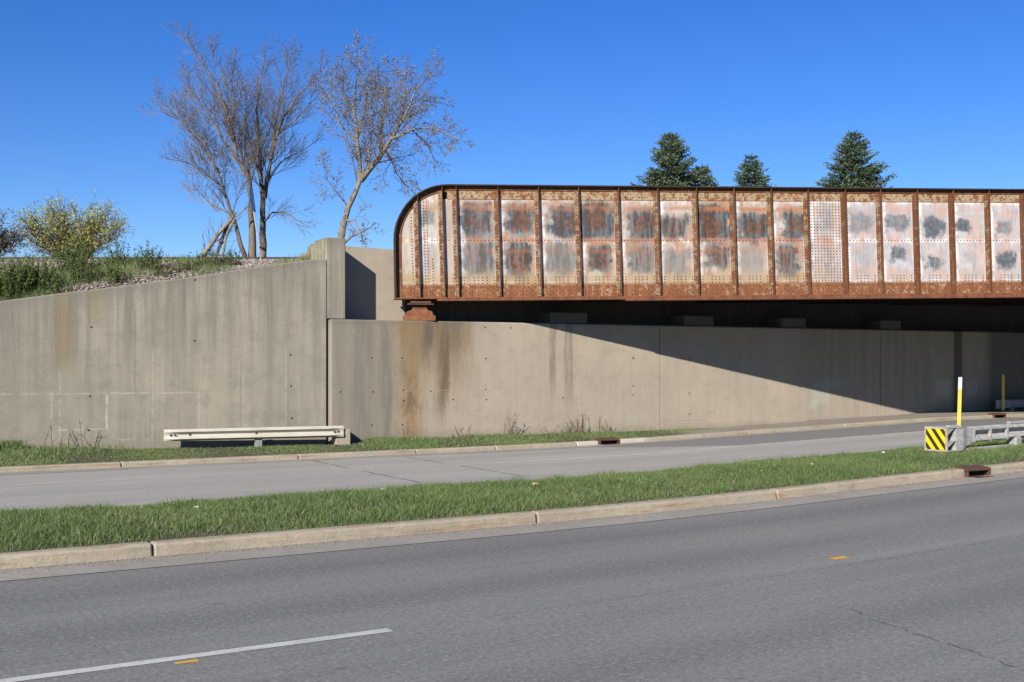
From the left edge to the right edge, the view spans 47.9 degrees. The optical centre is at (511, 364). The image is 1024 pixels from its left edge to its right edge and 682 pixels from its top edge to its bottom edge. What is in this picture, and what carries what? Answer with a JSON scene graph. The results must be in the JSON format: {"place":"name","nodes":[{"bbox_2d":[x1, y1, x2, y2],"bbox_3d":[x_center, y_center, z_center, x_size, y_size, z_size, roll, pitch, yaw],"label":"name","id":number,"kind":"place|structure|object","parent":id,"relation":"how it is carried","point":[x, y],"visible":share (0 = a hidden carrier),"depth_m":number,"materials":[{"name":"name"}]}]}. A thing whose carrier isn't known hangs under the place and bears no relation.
{"place":"outdoors","nodes":[
{"label":"outdoors","id":0,"kind":"place"},
{"bbox_2d":[0,260,268,300],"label":"embankment","id":1,"kind":"structure","parent":0,"point":[99,285],"depth_m":29.44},
{"bbox_2d":[0,208,27,256],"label":"leafing tree","id":2,"kind":"object","parent":1,"relation":"on","point":[6,244],"visible":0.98,"depth_m":42.28,"materials":[{"name":"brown plant"}]},
{"bbox_2d":[0,260,34,299],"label":"bank shrub","id":3,"kind":"object","parent":1,"relation":"on","point":[10,286],"visible":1,"depth_m":27.94,"materials":[{"name":"green plant"}]},
{"bbox_2d":[10,253,58,291],"bbox_3d":[-11.813,-2.224,28.496,1.161,1.102,0.951,0,0,-18],"label":"bank shrub","id":4,"kind":"object","parent":1,"relation":"on","point":[36,274],"visible":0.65,"depth_m":28.50,"materials":[{"name":"green plant"}]},
{"bbox_2d":[37,272,74,294],"bbox_3d":[-11.235,-1.944,28.353,0.954,0.715,0.753,0,0,0],"label":"bank shrub","id":5,"kind":"object","parent":1,"relation":"on","point":[47,284],"visible":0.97,"depth_m":28.27,"materials":[{"name":"green plant"}]},
{"bbox_2d":[41,235,92,272],"bbox_3d":[-11.590,-2.830,30.044,1.302,1.143,0.947,0,0,0],"label":"bank shrub","id":6,"kind":"object","parent":1,"relation":"on","point":[73,253],"visible":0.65,"depth_m":30.01,"materials":[{"name":"green plant"}]},
{"bbox_2d":[2,190,134,256],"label":"leafing tree","id":7,"kind":"object","parent":1,"relation":"on","point":[90,231],"visible":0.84,"depth_m":43.49,"materials":[{"name":"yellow plant"}]},
{"bbox_2d":[65,251,100,282],"bbox_3d":[-10.826,-2.416,29.153,0.855,0.932,0.770,0,0,34],"label":"bank shrub","id":8,"kind":"object","parent":1,"relation":"on","point":[78,271],"visible":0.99,"depth_m":29.10,"materials":[{"name":"green plant"}]},
{"bbox_2d":[103,260,126,284],"bbox_3d":[-10.022,-2.299,29.058,0.653,0.709,0.547,0,0,0],"label":"bank shrub","id":9,"kind":"object","parent":1,"relation":"on","point":[112,271],"visible":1,"depth_m":29.02,"materials":[{"name":"green plant"}]},
{"bbox_2d":[102,235,130,265],"bbox_3d":[-10.611,-3.019,30.848,0.724,0.949,0.518,0,0,0],"label":"bank shrub","id":10,"kind":"object","parent":1,"relation":"on","point":[117,257],"visible":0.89,"depth_m":30.85,"materials":[{"name":"green plant"}]},
{"bbox_2d":[133,242,163,270],"bbox_3d":[-9.562,-2.839,30.401,0.856,0.906,0.600,0,0,0],"label":"bank shrub","id":11,"kind":"object","parent":1,"relation":"on","point":[150,260],"visible":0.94,"depth_m":30.28,"materials":[{"name":"green plant"}]},
{"bbox_2d":[0,258,300,300],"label":"ballast","id":12,"kind":"structure","parent":1,"relation":"on","point":[245,263],"depth_m":30.23,"materials":[{"name":"stone"}]},
{"bbox_2d":[0,257,303,259],"bbox_3d":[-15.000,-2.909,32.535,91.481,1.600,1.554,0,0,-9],"label":"railway track","id":13,"kind":"structure","parent":12,"relation":"on","point":[171,258],"depth_m":32.77,"materials":[{"name":"metal"}]},
{"bbox_2d":[0,252,307,300],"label":"bank weeds","id":14,"kind":"object","parent":1,"relation":"on","point":[129,268],"visible":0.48,"depth_m":29.98,"materials":[{"name":"green plant"}]},
{"bbox_2d":[153,258,178,277],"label":"bank shrub","id":15,"kind":"object","parent":1,"relation":"on","point":[157,273],"visible":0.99,"depth_m":29.73,"materials":[{"name":"green plant"}]},
{"bbox_2d":[172,252,200,271],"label":"bank shrub","id":16,"kind":"object","parent":1,"relation":"on","point":[183,267],"visible":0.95,"depth_m":30.19,"materials":[{"name":"green plant"}]},
{"bbox_2d":[132,19,270,256],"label":"bare tree","id":17,"kind":"object","parent":1,"relation":"on","point":[228,123],"visible":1,"depth_m":45.86,"materials":[{"name":"brown plant"}]},
{"bbox_2d":[195,245,222,267],"bbox_3d":[-8.104,-2.852,30.821,0.790,0.692,0.622,0,0,0],"label":"bank shrub","id":18,"kind":"object","parent":1,"relation":"on","point":[212,258],"visible":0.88,"depth_m":30.77,"materials":[{"name":"green plant"}]},
{"bbox_2d":[201,201,249,256],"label":"dead tree","id":19,"kind":"object","parent":1,"relation":"on","point":[224,228],"visible":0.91,"depth_m":45.45,"materials":[{"name":"brown plant"}]},
{"bbox_2d":[219,249,244,265],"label":"bank shrub","id":20,"kind":"object","parent":1,"relation":"on","point":[228,259],"visible":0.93,"depth_m":30.96,"materials":[{"name":"green plant"}]},
{"bbox_2d":[249,187,261,262],"bbox_3d":[-7.135,-3.799,31.889,0.233,2.257,1.365,0,0,-21],"label":"track sign","id":21,"kind":"object","parent":1,"relation":"on","point":[252,199],"visible":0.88,"depth_m":32.12,"materials":[{"name":"wood"}]},
{"bbox_2d":[297,245,310,259],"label":"dry grass clump","id":22,"kind":"object","parent":1,"relation":"on","point":[306,255],"visible":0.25,"depth_m":31.51,"materials":[{"name":"beige plant"}]},
{"bbox_2d":[303,28,475,246],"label":"budding tree","id":23,"kind":"object","parent":1,"relation":"on","point":[366,172],"visible":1,"depth_m":43.80,"materials":[{"name":"brown plant"}]},
{"bbox_2d":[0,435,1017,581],"bbox_3d":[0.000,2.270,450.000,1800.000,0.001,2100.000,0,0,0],"label":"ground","id":24,"kind":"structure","parent":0,"point":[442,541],"depth_m":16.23,"materials":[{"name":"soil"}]},
{"bbox_2d":[0,478,1023,681],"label":"road","id":25,"kind":"structure","parent":0,"point":[925,585],"depth_m":10.15,"materials":[{"name":"grey asphalt"}]},
{"bbox_2d":[174,659,198,663],"bbox_3d":[-2.350,2.146,8.315,0.171,0.001,0.065,0,0,-32],"label":"orange marking","id":26,"kind":"object","parent":25,"relation":"on","point":[187,661],"visible":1,"depth_m":8.32,"materials":[{"name":"orange paint"}]},
{"bbox_2d":[0,628,392,681],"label":"lane line","id":27,"kind":"object","parent":25,"relation":"on","point":[96,668],"visible":1,"depth_m":8.46,"materials":[{"name":"white paint"}]},
{"bbox_2d":[0,471,1023,580],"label":"gutter","id":28,"kind":"object","parent":25,"relation":"on","point":[82,568],"visible":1,"depth_m":14.35,"materials":[{"name":"concrete"}]},
{"bbox_2d":[0,471,1023,572],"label":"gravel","id":29,"kind":"structure","parent":28,"relation":"on","point":[397,536],"depth_m":14.94,"materials":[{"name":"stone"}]},
{"bbox_2d":[955,465,992,477],"bbox_3d":[8.236,1.903,20.364,0.630,0.188,0.500,0,0,-32],"label":"kerb inlet","id":30,"kind":"object","parent":28,"relation":"on","point":[978,471],"visible":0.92,"depth_m":20.38,"materials":[{"name":"metal"}]},
{"bbox_2d":[828,556,849,559],"bbox_3d":[3.549,2.100,12.500,0.240,0.005,0.110,0,0,-32],"label":"orange marking","id":31,"kind":"object","parent":25,"relation":"on","point":[840,557],"visible":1,"depth_m":12.51,"materials":[{"name":"orange paint"}]},
{"bbox_2d":[0,418,1023,510],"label":"road","id":32,"kind":"structure","parent":0,"point":[187,483],"depth_m":23.56,"materials":[{"name":"grey asphalt"}]},
{"bbox_2d":[143,461,300,468],"bbox_3d":[-6.251,2.146,24.516,3.728,0.001,0.080,0,0,-32],"label":"edge line","id":33,"kind":"object","parent":32,"relation":"on","point":[214,465],"visible":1,"depth_m":24.44,"materials":[{"name":"white paint"}]},
{"bbox_2d":[338,454,448,459],"bbox_3d":[-2.765,2.146,26.659,2.939,0.001,0.070,0,0,-32],"label":"edge line","id":34,"kind":"object","parent":32,"relation":"on","point":[386,457],"visible":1,"depth_m":26.54,"materials":[{"name":"white paint"}]},
{"bbox_2d":[0,417,1023,474],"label":"gutter","id":35,"kind":"object","parent":32,"relation":"on","point":[135,467],"visible":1,"depth_m":27.71,"materials":[{"name":"concrete"}]},
{"bbox_2d":[0,413,1023,472],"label":"kerb","id":36,"kind":"structure","parent":35,"relation":"on","point":[262,457],"depth_m":27.80,"materials":[{"name":"concrete"}]},
{"bbox_2d":[594,437,619,444],"bbox_3d":[2.585,2.049,30.612,0.630,0.188,0.500,0,0,-32],"label":"kerb inlet","id":37,"kind":"object","parent":35,"relation":"on","point":[608,440],"visible":0.95,"depth_m":30.64,"materials":[{"name":"metal"}]},
{"bbox_2d":[988,413,1008,417],"bbox_3d":[16.593,1.747,39.196,0.630,0.188,0.500,0,0,-32],"label":"kerb inlet","id":38,"kind":"object","parent":35,"relation":"on","point":[998,415],"visible":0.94,"depth_m":39.23,"materials":[{"name":"metal"}]},
{"bbox_2d":[0,438,1023,552],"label":"median","id":39,"kind":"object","parent":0,"point":[187,535],"visible":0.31,"depth_m":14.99,"materials":[{"name":"plant"}]},
{"bbox_2d":[0,461,1023,568],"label":"kerb","id":40,"kind":"structure","parent":39,"relation":"on","point":[34,558],"depth_m":14.75,"materials":[{"name":"concrete"}]},
{"bbox_2d":[957,377,961,425],"bbox_3d":[9.122,1.006,23.500,0.120,1.489,0.024,0,0,0],"label":"delineator post","id":41,"kind":"object","parent":39,"relation":"on","point":[959,402],"visible":0.77,"depth_m":23.49,"materials":[{"name":"yellow plastic"}]},
{"bbox_2d":[925,420,1023,453],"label":"guardrail","id":42,"kind":"object","parent":39,"relation":"on","point":[941,439],"visible":0.91,"depth_m":22.93,"materials":[{"name":"metal"}]},
{"bbox_2d":[0,0,1023,256],"label":"sky","id":43,"kind":"structure","parent":0,"point":[547,92],"materials":[{"name":"blue"}]},
{"bbox_2d":[0,409,1023,466],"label":"verge","id":44,"kind":"structure","parent":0,"point":[848,420],"depth_m":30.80,"materials":[{"name":"green plant"}]},
{"bbox_2d":[0,437,10,450],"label":"grass tuft","id":45,"kind":"object","parent":44,"relation":"on","point":[4,445],"visible":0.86,"depth_m":26.92,"materials":[{"name":"green plant"}]},
{"bbox_2d":[1,438,29,449],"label":"grass tuft","id":46,"kind":"object","parent":44,"relation":"on","point":[12,445],"visible":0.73,"depth_m":27.02,"materials":[{"name":"green plant"}]},
{"bbox_2d":[44,422,54,446],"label":"dry weed","id":47,"kind":"object","parent":44,"relation":"on","point":[51,435],"visible":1,"depth_m":27.35,"materials":[{"name":"brown plant"}]},
{"bbox_2d":[68,420,87,445],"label":"dry weed","id":48,"kind":"object","parent":44,"relation":"on","point":[79,434],"visible":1,"depth_m":27.67,"materials":[{"name":"brown plant"}]},
{"bbox_2d":[0,259,325,449],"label":"retaining wall","id":49,"kind":"structure","parent":44,"relation":"on","point":[141,365],"depth_m":28.77,"materials":[{"name":"concrete"}]},
{"bbox_2d":[164,426,350,446],"bbox_3d":[-6.330,1.922,29.228,4.746,0.655,0.833,0,0,-32],"label":"guardrail","id":50,"kind":"object","parent":44,"relation":"on","point":[339,435],"visible":0.99,"depth_m":29.16,"materials":[{"name":"silver metal"}]},
{"bbox_2d":[455,423,471,437],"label":"dry weed","id":51,"kind":"object","parent":44,"relation":"on","point":[461,430],"visible":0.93,"depth_m":31.80,"materials":[{"name":"brown plant"}]},
{"bbox_2d":[501,413,516,434],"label":"dry weed","id":52,"kind":"object","parent":44,"relation":"on","point":[511,433],"visible":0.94,"depth_m":32.51,"materials":[{"name":"brown plant"}]},
{"bbox_2d":[557,422,572,433],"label":"dry weed","id":53,"kind":"object","parent":44,"relation":"on","point":[567,429],"visible":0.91,"depth_m":33.45,"materials":[{"name":"brown plant"}]},
{"bbox_2d":[566,410,587,432],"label":"dry weed","id":54,"kind":"object","parent":44,"relation":"on","point":[577,424],"visible":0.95,"depth_m":33.60,"materials":[{"name":"brown plant"}]},
{"bbox_2d":[595,420,612,431],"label":"dry weed","id":55,"kind":"object","parent":44,"relation":"on","point":[606,425],"visible":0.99,"depth_m":34.07,"materials":[{"name":"brown plant"}]},
{"bbox_2d":[307,237,1023,443],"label":"bridge abutment","id":56,"kind":"object","parent":44,"relation":"on","point":[488,367],"visible":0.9,"depth_m":35.07,"materials":[{"name":"concrete"}]},
{"bbox_2d":[403,301,435,320],"bbox_3d":[-2.574,-1.470,31.950,0.860,0.541,0.600,0,0,-9],"label":"bridge bearing","id":57,"kind":"object","parent":56,"relation":"on","point":[418,311],"visible":0.96,"depth_m":31.70,"materials":[{"name":"metal"}]},
{"bbox_2d":[393,184,1023,305],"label":"girder bridge","id":58,"kind":"structure","parent":56,"relation":"on","point":[735,244],"depth_m":33.25,"materials":[{"name":"paint"}]},
{"bbox_2d":[1002,375,1004,410],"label":"delineator post","id":59,"kind":"object","parent":44,"relation":"on","point":[1003,392],"visible":1,"depth_m":41.19,"materials":[{"name":"yellow plastic"}]},
{"bbox_2d":[996,399,1023,410],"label":"guardrail","id":60,"kind":"object","parent":44,"relation":"on","point":[1011,404],"visible":0.9,"depth_m":41.56,"materials":[{"name":"metal"}]},
{"bbox_2d":[629,132,709,185],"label":"spruce tree","id":61,"kind":"object","parent":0,"point":[672,173],"visible":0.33,"depth_m":59.46,"materials":[{"name":"green plant"}]},
{"bbox_2d":[687,163,719,185],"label":"spruce tree","id":62,"kind":"object","parent":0,"point":[708,179],"visible":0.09,"depth_m":60.66,"materials":[{"name":"green plant"}]},
{"bbox_2d":[732,152,776,186],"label":"spruce tree","id":63,"kind":"object","parent":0,"point":[756,178],"visible":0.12,"depth_m":65.64,"materials":[{"name":"green plant"}]},
{"bbox_2d":[814,130,896,187],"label":"spruce tree","id":64,"kind":"object","parent":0,"point":[865,176],"visible":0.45,"depth_m":57.55,"materials":[{"name":"green plant"}]},
{"label":"hill","id":65,"kind":"structure","parent":0,"visible":0},
{"bbox_2d":[224,35,333,256],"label":"bare tree","id":66,"kind":"object","parent":65,"relation":"on","point":[279,130],"visible":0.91,"depth_m":47.81,"materials":[{"name":"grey plant"}]}
]}

